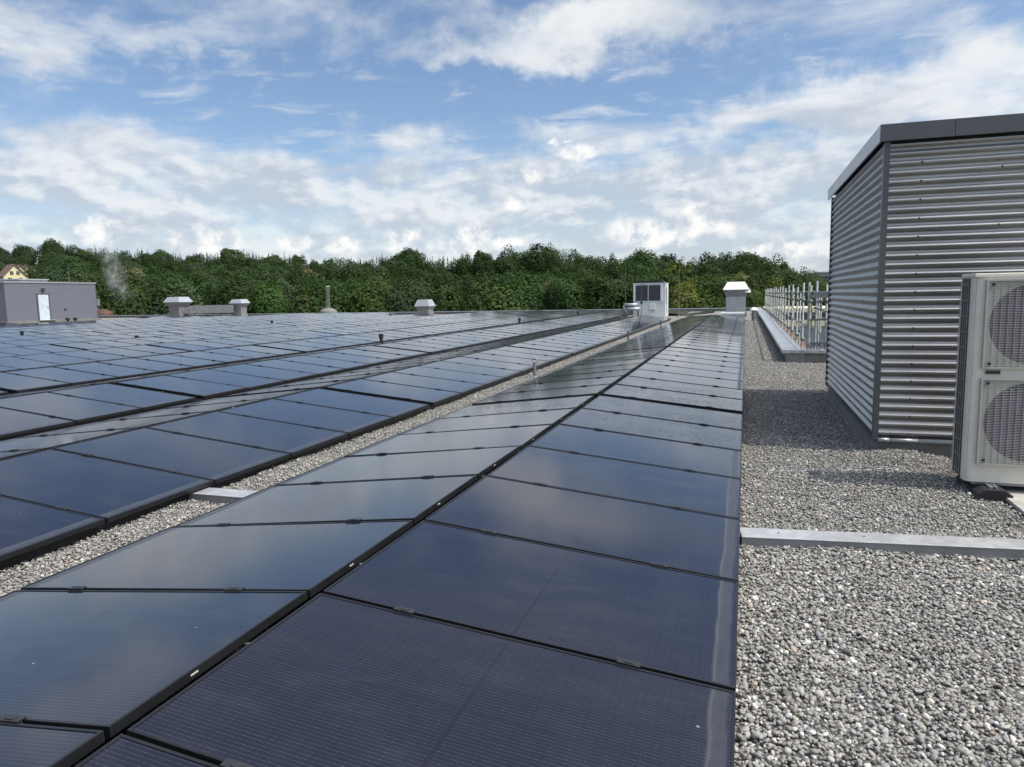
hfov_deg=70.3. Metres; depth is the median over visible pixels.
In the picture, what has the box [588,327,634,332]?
solar panel
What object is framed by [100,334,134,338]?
solar panel
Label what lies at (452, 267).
broadleaf tree
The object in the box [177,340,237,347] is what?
solar panel
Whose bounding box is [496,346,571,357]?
solar panel
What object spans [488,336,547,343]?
solar panel
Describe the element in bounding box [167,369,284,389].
solar panel
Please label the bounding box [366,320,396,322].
solar panel
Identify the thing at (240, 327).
solar panel
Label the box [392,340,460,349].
solar panel
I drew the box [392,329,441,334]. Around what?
solar panel
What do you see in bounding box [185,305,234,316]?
air duct
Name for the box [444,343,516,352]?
solar panel
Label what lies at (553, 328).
solar panel
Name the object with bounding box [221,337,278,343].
solar panel
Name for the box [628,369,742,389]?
solar panel
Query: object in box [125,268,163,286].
broadleaf tree
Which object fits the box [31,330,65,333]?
solar panel
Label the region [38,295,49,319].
door
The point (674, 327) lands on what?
solar panel
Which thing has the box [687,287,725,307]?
bushy tree
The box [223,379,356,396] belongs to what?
solar panel
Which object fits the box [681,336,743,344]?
solar panel
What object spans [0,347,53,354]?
solar panel
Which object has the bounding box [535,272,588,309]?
broadleaf tree
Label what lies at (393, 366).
solar panel
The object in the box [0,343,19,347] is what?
solar panel
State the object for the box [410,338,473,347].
solar panel
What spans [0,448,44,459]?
solar panel
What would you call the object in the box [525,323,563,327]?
solar panel
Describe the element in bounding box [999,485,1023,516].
paving slab
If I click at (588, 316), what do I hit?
solar panels
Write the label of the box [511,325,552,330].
solar panel
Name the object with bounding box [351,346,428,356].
solar panel
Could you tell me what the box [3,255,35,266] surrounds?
broadleaf tree
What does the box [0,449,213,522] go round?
solar panel
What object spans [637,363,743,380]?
solar panel
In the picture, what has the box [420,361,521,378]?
solar panel
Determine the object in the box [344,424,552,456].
solar panel
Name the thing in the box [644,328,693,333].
solar panel
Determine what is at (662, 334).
solar panel
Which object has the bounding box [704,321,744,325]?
solar panel
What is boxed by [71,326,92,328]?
solar panel
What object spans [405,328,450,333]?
solar panel
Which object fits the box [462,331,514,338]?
solar panel
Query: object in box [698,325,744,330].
solar panel
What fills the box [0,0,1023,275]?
sky
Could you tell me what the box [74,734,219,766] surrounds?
solar panel
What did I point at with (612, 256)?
tall tree
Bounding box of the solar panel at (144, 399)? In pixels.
[49,383,195,409]
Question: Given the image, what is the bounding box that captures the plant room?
[825,113,1023,457]
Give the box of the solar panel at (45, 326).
[33,326,54,327]
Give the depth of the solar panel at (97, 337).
28.83 m
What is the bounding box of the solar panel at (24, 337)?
[5,335,43,339]
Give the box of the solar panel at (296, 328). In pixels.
[278,326,315,330]
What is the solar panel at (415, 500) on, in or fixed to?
on the mounting frame
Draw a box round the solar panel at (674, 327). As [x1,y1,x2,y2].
[651,325,696,330]
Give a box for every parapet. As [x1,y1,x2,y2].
[98,308,755,317]
[755,307,825,362]
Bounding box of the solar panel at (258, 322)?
[246,322,270,323]
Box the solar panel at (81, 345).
[52,342,111,349]
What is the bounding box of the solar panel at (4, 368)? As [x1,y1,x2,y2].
[0,366,20,371]
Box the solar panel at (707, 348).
[669,343,743,354]
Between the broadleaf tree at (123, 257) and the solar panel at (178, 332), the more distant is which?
the broadleaf tree at (123, 257)
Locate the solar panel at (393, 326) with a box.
[375,324,410,328]
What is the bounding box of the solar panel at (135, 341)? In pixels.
[109,338,161,344]
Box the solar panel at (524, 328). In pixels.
[503,326,545,331]
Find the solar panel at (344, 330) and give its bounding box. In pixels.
[325,328,365,332]
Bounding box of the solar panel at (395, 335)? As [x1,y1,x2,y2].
[368,332,417,338]
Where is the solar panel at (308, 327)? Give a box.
[290,325,327,329]
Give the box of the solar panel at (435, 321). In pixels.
[420,320,449,323]
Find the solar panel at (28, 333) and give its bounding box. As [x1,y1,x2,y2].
[11,332,40,334]
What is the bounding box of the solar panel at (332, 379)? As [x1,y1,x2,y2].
[267,372,387,387]
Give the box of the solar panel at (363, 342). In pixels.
[319,336,377,344]
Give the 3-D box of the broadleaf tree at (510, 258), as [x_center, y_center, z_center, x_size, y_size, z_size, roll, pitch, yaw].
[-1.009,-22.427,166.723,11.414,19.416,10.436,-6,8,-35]
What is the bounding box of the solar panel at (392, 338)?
[350,333,405,340]
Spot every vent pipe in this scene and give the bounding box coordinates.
[379,334,383,342]
[750,307,759,320]
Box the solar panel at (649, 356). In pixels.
[566,354,654,365]
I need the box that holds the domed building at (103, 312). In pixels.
[97,299,113,315]
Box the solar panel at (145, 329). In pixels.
[132,328,164,331]
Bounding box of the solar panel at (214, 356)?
[170,351,254,362]
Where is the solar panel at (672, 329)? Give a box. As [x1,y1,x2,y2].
[649,326,694,331]
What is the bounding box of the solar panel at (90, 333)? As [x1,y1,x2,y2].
[72,331,105,334]
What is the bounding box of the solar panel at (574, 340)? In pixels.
[544,336,603,345]
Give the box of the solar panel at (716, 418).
[582,395,742,429]
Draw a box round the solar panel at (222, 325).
[206,324,231,326]
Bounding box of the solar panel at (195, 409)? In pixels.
[104,398,267,420]
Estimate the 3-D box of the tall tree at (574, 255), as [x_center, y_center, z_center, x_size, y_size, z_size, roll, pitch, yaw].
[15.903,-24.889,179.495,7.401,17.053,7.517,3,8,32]
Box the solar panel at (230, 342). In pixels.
[199,338,259,345]
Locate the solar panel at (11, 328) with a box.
[1,327,24,329]
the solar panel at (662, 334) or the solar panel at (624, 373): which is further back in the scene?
the solar panel at (662, 334)
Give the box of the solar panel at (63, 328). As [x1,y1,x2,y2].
[54,327,77,329]
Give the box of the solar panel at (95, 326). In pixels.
[86,325,106,327]
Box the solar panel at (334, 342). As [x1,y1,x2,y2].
[300,338,361,346]
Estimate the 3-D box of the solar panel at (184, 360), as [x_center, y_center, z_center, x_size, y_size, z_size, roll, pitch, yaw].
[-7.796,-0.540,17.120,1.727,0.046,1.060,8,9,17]
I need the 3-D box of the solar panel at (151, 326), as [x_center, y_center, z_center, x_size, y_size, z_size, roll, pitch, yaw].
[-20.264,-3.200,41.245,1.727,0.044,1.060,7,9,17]
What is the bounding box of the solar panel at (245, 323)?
[237,322,254,324]
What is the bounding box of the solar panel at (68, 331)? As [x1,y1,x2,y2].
[51,329,84,332]
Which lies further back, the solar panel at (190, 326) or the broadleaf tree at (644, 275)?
the broadleaf tree at (644, 275)
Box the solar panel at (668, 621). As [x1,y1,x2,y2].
[323,520,738,690]
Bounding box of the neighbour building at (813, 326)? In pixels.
[763,306,827,348]
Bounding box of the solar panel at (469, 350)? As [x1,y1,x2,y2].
[428,346,503,355]
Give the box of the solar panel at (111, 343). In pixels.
[83,340,137,346]
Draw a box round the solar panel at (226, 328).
[212,327,244,330]
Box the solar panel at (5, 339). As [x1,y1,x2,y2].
[0,337,20,340]
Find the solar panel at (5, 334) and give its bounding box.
[0,333,19,336]
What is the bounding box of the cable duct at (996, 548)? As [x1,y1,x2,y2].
[187,487,1023,559]
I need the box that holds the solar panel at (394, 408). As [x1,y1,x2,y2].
[274,388,428,418]
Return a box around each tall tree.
[88,264,106,279]
[116,267,146,291]
[127,255,139,267]
[145,261,159,279]
[145,268,168,292]
[163,260,180,271]
[184,270,196,287]
[207,255,214,268]
[214,259,226,270]
[226,258,244,273]
[236,255,251,271]
[292,254,307,268]
[293,285,320,312]
[307,259,317,269]
[321,258,332,267]
[325,268,345,284]
[349,270,363,289]
[409,259,420,271]
[416,263,430,275]
[461,272,477,289]
[490,260,513,275]
[536,281,555,309]
[538,262,557,281]
[552,265,574,281]
[567,248,583,264]
[601,253,617,268]
[601,259,614,275]
[623,255,636,265]
[632,266,657,278]
[658,253,677,264]
[666,256,690,282]
[678,270,699,283]
[683,261,693,272]
[696,265,727,283]
[767,271,787,289]
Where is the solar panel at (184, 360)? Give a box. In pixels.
[135,354,226,367]
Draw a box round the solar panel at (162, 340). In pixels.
[133,337,183,342]
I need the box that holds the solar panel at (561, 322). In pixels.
[542,320,579,324]
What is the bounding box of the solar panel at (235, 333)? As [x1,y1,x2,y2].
[215,331,257,335]
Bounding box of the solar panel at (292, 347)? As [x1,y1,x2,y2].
[255,342,325,352]
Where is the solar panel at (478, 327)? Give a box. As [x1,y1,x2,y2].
[443,324,484,328]
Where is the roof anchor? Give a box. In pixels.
[532,357,539,377]
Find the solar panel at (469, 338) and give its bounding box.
[439,334,495,342]
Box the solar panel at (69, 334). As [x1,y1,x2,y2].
[53,333,88,336]
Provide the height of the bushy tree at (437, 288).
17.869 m
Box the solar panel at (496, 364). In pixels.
[442,356,536,372]
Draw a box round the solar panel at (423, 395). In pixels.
[325,379,461,404]
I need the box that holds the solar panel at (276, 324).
[266,323,292,326]
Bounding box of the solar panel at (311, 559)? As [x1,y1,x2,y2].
[20,520,412,596]
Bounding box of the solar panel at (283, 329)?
[263,327,302,331]
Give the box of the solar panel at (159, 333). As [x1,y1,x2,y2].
[139,331,178,335]
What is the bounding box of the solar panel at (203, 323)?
[192,322,215,323]
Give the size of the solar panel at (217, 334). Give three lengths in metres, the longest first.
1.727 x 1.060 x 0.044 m
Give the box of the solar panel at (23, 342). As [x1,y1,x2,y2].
[0,340,47,345]
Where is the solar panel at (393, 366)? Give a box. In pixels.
[338,361,436,373]
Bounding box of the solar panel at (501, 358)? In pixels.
[460,352,549,366]
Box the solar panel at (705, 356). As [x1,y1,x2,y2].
[658,350,743,362]
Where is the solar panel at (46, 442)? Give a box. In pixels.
[0,427,139,451]
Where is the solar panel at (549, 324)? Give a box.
[532,322,568,326]
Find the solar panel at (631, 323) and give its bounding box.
[610,322,651,326]
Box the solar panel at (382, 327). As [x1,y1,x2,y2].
[363,325,401,329]
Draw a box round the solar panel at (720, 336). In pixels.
[687,332,743,339]
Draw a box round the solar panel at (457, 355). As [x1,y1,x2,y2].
[387,353,471,363]
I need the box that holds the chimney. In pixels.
[320,286,336,312]
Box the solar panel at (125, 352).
[87,347,159,356]
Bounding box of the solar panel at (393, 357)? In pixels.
[329,349,411,360]
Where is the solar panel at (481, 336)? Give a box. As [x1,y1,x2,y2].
[450,333,505,340]
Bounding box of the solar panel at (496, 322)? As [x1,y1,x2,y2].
[480,320,512,324]
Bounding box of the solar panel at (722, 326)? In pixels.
[700,324,744,329]
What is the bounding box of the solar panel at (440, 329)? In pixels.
[415,326,460,332]
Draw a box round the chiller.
[633,280,668,316]
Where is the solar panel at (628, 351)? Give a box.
[587,347,665,356]
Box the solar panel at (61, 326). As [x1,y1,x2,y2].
[51,325,72,326]
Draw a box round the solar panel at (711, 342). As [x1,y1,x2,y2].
[677,338,743,347]
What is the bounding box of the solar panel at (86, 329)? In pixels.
[70,328,102,331]
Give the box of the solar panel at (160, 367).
[98,358,194,372]
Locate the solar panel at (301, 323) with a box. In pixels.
[288,322,313,324]
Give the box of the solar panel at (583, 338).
[552,334,609,342]
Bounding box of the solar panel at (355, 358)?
[306,352,391,364]
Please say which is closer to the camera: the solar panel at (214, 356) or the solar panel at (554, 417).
the solar panel at (554, 417)
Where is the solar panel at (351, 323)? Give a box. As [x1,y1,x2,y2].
[340,322,368,325]
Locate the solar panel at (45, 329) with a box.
[34,328,61,330]
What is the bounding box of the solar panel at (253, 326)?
[242,325,270,327]
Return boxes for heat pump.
[950,272,1023,502]
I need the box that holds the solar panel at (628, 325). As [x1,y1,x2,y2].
[607,323,648,327]
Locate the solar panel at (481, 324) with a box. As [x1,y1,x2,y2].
[462,322,499,326]
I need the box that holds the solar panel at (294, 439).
[146,411,348,455]
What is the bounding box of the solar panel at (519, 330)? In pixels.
[492,327,539,333]
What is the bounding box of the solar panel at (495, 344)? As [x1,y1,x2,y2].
[462,340,528,348]
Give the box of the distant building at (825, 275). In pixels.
[813,272,828,281]
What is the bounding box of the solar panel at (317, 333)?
[295,331,338,335]
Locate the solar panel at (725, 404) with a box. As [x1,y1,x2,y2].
[602,384,742,413]
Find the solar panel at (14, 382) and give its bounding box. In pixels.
[0,372,70,391]
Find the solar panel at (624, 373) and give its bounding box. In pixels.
[519,369,632,384]
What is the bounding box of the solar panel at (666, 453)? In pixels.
[529,424,741,478]
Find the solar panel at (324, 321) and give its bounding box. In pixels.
[312,320,336,322]
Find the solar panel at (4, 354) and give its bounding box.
[0,352,19,356]
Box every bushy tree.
[97,275,155,314]
[139,276,209,314]
[185,275,227,304]
[289,277,357,312]
[415,275,460,311]
[430,287,449,310]
[444,283,466,310]
[457,286,488,310]
[462,275,533,310]
[469,274,502,309]
[491,269,552,306]
[574,273,633,309]
[635,269,698,304]
[668,284,706,308]
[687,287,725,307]
[746,287,768,308]
[763,273,821,306]
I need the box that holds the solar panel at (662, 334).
[634,331,688,337]
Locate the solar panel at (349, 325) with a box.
[325,323,357,326]
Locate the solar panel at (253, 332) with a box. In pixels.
[233,329,271,334]
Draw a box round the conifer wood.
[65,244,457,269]
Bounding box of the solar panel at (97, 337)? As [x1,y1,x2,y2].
[76,335,121,339]
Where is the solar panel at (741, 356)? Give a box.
[664,347,743,358]
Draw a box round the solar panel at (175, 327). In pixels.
[165,326,193,328]
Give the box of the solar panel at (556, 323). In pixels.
[538,321,573,325]
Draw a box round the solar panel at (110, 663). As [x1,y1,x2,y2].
[0,590,307,736]
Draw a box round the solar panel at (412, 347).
[374,343,446,352]
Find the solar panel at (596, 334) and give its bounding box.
[566,331,620,338]
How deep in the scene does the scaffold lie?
19.66 m
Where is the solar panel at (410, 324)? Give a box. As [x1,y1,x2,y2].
[393,322,427,326]
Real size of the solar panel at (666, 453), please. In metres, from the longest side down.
1.727 x 1.060 x 0.044 m
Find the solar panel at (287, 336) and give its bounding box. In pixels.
[262,333,309,339]
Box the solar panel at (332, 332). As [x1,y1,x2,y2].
[308,329,356,334]
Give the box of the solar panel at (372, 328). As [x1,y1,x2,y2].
[352,326,390,330]
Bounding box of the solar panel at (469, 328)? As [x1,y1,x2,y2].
[435,325,477,329]
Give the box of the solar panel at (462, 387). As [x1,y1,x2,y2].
[362,372,484,394]
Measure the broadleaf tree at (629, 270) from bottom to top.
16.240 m
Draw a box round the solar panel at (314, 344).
[277,340,344,349]
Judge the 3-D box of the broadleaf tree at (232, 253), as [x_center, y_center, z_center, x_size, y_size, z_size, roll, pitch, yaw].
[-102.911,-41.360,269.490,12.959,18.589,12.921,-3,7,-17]
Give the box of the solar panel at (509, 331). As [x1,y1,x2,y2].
[483,328,531,334]
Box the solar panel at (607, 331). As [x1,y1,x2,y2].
[580,328,630,334]
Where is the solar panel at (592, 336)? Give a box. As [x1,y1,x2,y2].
[561,333,615,340]
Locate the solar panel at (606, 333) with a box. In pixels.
[574,330,625,336]
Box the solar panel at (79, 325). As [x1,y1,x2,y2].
[68,324,91,325]
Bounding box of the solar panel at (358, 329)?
[339,327,377,331]
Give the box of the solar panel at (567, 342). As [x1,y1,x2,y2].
[532,338,597,347]
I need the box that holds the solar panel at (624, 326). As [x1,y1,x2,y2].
[602,323,645,328]
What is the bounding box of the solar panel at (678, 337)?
[620,336,680,343]
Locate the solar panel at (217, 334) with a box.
[194,332,237,336]
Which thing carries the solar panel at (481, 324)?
on the mounting frame at (206, 366)
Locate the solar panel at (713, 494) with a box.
[487,445,740,518]
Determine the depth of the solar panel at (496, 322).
38.53 m
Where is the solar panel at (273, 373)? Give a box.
[211,364,317,381]
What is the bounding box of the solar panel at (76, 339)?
[52,337,96,341]
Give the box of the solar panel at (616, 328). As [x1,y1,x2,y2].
[592,325,638,331]
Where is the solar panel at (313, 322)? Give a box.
[302,321,324,323]
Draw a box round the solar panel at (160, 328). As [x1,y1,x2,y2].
[149,327,179,329]
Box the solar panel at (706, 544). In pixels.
[425,475,739,581]
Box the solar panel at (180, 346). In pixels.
[148,342,217,350]
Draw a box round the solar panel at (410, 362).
[363,356,456,368]
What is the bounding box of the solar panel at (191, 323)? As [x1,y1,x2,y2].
[180,323,202,324]
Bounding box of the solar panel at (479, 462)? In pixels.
[275,445,520,484]
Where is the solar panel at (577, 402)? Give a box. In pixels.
[437,395,594,418]
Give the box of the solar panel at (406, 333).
[379,330,428,336]
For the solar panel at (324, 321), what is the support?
on the roof
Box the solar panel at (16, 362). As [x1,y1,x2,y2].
[0,357,62,368]
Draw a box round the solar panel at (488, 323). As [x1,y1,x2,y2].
[471,321,506,325]
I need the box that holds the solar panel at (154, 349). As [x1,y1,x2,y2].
[116,345,188,353]
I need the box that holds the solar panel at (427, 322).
[410,321,442,324]
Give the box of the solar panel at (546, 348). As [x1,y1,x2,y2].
[508,343,581,353]
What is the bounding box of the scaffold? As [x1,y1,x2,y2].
[764,281,827,349]
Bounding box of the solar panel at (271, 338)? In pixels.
[239,335,295,341]
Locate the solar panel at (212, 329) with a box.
[197,328,231,331]
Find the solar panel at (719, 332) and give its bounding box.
[691,329,744,335]
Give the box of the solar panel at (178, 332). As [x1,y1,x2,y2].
[160,330,197,333]
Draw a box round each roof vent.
[163,297,192,316]
[229,299,249,315]
[414,299,435,314]
[723,282,750,316]
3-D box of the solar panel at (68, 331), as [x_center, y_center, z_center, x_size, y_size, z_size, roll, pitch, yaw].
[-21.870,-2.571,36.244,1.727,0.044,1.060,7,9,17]
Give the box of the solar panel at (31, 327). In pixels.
[18,326,40,328]
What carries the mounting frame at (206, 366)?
on the roof
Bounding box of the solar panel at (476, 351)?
[407,349,489,359]
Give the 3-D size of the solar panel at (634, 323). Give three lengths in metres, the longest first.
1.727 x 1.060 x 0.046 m
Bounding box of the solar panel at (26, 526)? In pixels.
[0,495,104,561]
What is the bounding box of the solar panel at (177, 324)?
[167,323,187,325]
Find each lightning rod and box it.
[625,263,625,302]
[640,279,642,314]
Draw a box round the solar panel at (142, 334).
[122,332,161,336]
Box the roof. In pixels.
[0,311,1023,766]
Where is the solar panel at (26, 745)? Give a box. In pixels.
[0,722,104,766]
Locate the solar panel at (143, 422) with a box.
[18,411,211,437]
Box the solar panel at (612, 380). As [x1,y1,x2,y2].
[497,376,622,393]
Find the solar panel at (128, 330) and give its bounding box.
[114,329,147,332]
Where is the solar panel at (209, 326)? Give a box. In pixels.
[193,325,220,327]
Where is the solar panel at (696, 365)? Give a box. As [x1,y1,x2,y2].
[646,358,743,373]
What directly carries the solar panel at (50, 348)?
on the roof
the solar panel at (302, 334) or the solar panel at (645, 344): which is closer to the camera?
the solar panel at (645, 344)
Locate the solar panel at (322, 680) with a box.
[127,593,735,766]
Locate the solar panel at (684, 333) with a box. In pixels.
[629,332,686,339]
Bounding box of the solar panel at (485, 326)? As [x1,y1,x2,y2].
[452,323,492,327]
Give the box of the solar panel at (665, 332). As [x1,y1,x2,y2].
[639,329,690,335]
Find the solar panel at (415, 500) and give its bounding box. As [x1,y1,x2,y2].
[175,475,477,525]
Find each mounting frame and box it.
[0,314,632,440]
[0,319,670,569]
[3,314,582,394]
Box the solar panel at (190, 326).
[179,325,208,327]
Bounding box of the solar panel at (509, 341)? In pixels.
[478,338,538,345]
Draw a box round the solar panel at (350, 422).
[219,399,392,435]
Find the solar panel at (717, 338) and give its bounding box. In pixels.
[684,334,743,341]
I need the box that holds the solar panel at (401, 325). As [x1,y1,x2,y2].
[385,323,419,327]
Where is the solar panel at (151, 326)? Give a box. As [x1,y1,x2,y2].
[139,325,162,327]
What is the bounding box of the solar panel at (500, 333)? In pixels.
[472,330,522,336]
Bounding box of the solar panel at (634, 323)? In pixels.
[615,321,653,325]
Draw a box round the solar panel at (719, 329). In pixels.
[695,326,744,331]
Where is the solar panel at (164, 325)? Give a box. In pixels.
[155,324,174,326]
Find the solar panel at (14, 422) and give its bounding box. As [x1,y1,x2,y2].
[0,407,74,437]
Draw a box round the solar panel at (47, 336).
[28,334,67,337]
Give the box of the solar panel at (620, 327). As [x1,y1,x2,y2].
[597,324,641,329]
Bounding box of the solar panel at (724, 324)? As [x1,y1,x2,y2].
[702,322,744,326]
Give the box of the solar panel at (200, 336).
[178,334,224,338]
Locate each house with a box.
[0,264,26,280]
[16,265,28,278]
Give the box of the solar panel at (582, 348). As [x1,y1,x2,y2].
[521,340,589,350]
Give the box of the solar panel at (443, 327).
[425,325,468,330]
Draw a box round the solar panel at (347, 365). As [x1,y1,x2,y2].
[278,355,370,369]
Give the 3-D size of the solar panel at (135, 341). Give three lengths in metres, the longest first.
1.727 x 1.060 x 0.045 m
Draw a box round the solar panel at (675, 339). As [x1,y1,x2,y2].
[612,338,677,346]
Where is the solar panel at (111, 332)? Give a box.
[93,330,129,333]
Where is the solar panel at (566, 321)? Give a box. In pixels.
[548,320,583,323]
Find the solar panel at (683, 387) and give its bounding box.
[616,376,742,399]
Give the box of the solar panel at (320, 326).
[303,324,338,327]
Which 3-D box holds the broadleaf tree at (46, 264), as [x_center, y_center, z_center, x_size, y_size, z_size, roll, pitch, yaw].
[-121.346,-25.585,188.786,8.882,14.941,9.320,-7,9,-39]
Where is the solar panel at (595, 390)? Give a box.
[472,384,610,404]
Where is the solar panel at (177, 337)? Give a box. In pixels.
[153,335,201,340]
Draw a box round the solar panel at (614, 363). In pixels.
[552,358,648,371]
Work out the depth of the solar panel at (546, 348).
18.85 m
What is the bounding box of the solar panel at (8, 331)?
[0,330,25,332]
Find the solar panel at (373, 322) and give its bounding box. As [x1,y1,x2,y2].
[359,321,385,323]
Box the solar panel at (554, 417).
[399,408,575,433]
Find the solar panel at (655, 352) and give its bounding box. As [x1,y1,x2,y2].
[576,350,660,361]
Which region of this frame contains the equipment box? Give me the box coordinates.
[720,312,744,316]
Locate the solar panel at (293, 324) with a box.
[277,322,304,325]
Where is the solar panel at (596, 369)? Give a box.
[536,363,641,377]
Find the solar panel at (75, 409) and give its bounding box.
[0,392,141,422]
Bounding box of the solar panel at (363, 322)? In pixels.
[352,321,375,324]
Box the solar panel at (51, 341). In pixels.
[27,338,72,343]
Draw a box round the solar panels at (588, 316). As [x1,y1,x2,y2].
[0,309,744,398]
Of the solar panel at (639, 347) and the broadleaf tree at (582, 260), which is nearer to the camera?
the solar panel at (639, 347)
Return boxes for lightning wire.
[743,468,893,471]
[744,388,823,389]
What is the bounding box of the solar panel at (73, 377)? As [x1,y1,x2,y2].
[4,367,117,384]
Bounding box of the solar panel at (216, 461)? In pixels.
[53,427,290,483]
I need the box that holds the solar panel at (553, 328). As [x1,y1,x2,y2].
[518,324,558,329]
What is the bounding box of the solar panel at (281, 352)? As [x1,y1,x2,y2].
[229,345,302,355]
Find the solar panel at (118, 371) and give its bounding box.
[52,362,158,377]
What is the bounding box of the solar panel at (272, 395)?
[164,388,313,408]
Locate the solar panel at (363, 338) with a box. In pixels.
[335,335,391,342]
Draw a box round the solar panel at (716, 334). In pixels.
[690,331,743,337]
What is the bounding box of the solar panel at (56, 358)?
[11,353,98,364]
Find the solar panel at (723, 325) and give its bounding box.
[701,323,744,327]
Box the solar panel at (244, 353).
[202,348,279,359]
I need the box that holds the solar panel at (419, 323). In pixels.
[401,321,436,325]
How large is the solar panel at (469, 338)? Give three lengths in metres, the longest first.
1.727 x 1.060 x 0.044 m
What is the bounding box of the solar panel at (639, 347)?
[598,343,670,352]
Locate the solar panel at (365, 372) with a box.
[303,366,413,380]
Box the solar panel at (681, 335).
[625,334,683,341]
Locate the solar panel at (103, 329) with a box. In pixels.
[88,327,119,330]
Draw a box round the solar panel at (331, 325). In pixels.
[314,324,348,327]
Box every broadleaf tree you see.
[0,247,10,262]
[0,258,6,270]
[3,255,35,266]
[10,244,21,258]
[14,244,36,265]
[23,256,57,277]
[28,262,75,281]
[35,238,61,260]
[38,249,56,264]
[43,253,88,267]
[45,240,68,258]
[55,256,91,273]
[61,268,109,300]
[64,244,93,259]
[65,273,114,314]
[80,250,97,264]
[85,271,117,295]
[87,256,118,276]
[92,247,113,264]
[96,252,126,270]
[100,258,121,276]
[105,273,151,308]
[107,267,145,287]
[114,250,133,263]
[115,260,148,281]
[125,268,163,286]
[137,252,150,264]
[140,253,161,267]
[142,254,165,269]
[145,277,202,302]
[151,249,176,268]
[158,268,184,281]
[163,258,192,271]
[176,263,205,282]
[180,268,212,290]
[184,253,210,263]
[185,256,206,268]
[192,261,208,271]
[199,272,232,297]
[202,264,224,275]
[202,276,253,313]
[216,267,238,279]
[218,248,246,259]
[218,270,260,295]
[219,256,232,266]
[244,278,292,313]
[245,270,312,312]
[246,260,279,270]
[247,256,260,263]
[252,257,285,267]
[255,269,293,303]
[262,254,290,265]
[270,265,296,276]
[274,256,301,270]
[277,267,292,284]
[283,263,292,271]
[285,268,326,285]
[293,263,319,274]
[293,274,335,305]
[294,267,324,281]
[315,261,340,277]
[317,266,347,280]
[321,272,340,295]
[329,256,361,267]
[332,275,359,303]
[336,278,398,312]
[340,264,370,286]
[343,260,373,275]
[353,276,408,308]
[355,269,370,288]
[357,260,374,271]
[364,266,391,281]
[370,264,385,272]
[374,275,433,311]
[377,270,419,288]
[378,263,436,284]
[379,257,398,268]
[387,249,426,266]
[387,261,410,274]
[398,247,426,265]
[401,273,437,304]
[416,271,460,285]
[422,260,437,269]
[426,264,439,276]
[430,273,469,296]
[431,260,440,273]
[433,263,453,279]
[447,260,456,274]
[454,253,472,277]
[455,270,501,299]
[470,268,500,285]
[471,249,495,279]
[486,244,529,274]
[496,276,547,310]
[498,262,537,278]
[501,270,540,291]
[518,243,562,272]
[526,251,553,275]
[533,272,573,294]
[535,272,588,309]
[538,256,575,278]
[540,243,566,260]
[559,271,609,309]
[561,256,589,270]
[566,261,583,276]
[574,254,598,272]
[574,268,600,291]
[582,256,605,275]
[598,266,637,291]
[602,261,636,300]
[610,259,662,280]
[610,270,639,307]
[615,274,659,308]
[619,249,663,266]
[630,247,655,268]
[635,269,653,282]
[641,256,668,271]
[652,267,674,288]
[668,273,724,306]
[668,277,699,303]
[690,257,702,270]
[692,264,705,277]
[692,274,756,307]
[694,251,730,276]
[704,264,725,273]
[713,252,734,266]
[715,269,770,293]
[722,253,762,277]
[725,266,757,280]
[730,251,771,263]
[732,271,761,291]
[751,254,802,301]
[756,275,798,306]
[796,266,828,283]
[796,278,823,303]
[799,283,826,305]
[800,270,819,277]
[801,275,824,283]
[801,278,825,290]
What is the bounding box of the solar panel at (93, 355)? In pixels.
[52,350,132,360]
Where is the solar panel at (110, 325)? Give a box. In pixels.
[99,325,119,326]
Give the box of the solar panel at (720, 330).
[694,328,744,333]
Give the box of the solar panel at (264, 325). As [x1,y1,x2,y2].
[255,324,282,326]
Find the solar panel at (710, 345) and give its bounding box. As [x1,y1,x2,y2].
[674,341,743,350]
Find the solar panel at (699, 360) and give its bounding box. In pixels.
[653,354,743,367]
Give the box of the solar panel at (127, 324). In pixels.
[115,324,138,325]
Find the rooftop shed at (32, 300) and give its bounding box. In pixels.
[0,279,100,323]
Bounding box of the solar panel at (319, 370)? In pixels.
[244,359,345,375]
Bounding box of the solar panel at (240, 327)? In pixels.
[227,326,257,328]
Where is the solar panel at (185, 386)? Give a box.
[116,375,247,397]
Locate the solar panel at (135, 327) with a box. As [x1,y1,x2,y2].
[121,326,148,328]
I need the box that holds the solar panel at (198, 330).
[181,329,214,332]
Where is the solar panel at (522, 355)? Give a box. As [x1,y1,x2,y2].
[478,349,561,362]
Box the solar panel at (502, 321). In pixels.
[485,319,517,323]
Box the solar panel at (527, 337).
[498,334,555,341]
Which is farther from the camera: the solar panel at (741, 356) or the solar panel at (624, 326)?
the solar panel at (624, 326)
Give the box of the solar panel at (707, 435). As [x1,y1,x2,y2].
[559,408,741,450]
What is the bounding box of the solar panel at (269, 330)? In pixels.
[247,328,287,332]
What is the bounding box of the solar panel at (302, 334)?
[276,332,328,337]
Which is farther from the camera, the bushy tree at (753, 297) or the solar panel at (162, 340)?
the bushy tree at (753, 297)
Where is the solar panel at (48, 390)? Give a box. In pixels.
[0,383,103,395]
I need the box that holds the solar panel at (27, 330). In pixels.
[17,329,44,331]
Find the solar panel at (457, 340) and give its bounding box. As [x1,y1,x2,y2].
[426,336,484,344]
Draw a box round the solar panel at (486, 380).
[393,366,504,385]
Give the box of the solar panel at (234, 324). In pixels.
[221,323,244,325]
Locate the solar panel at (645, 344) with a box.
[605,340,673,349]
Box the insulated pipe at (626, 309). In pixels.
[623,303,639,316]
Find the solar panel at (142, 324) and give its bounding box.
[132,323,153,324]
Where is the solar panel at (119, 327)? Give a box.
[104,327,134,328]
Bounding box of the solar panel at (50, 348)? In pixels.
[21,345,82,351]

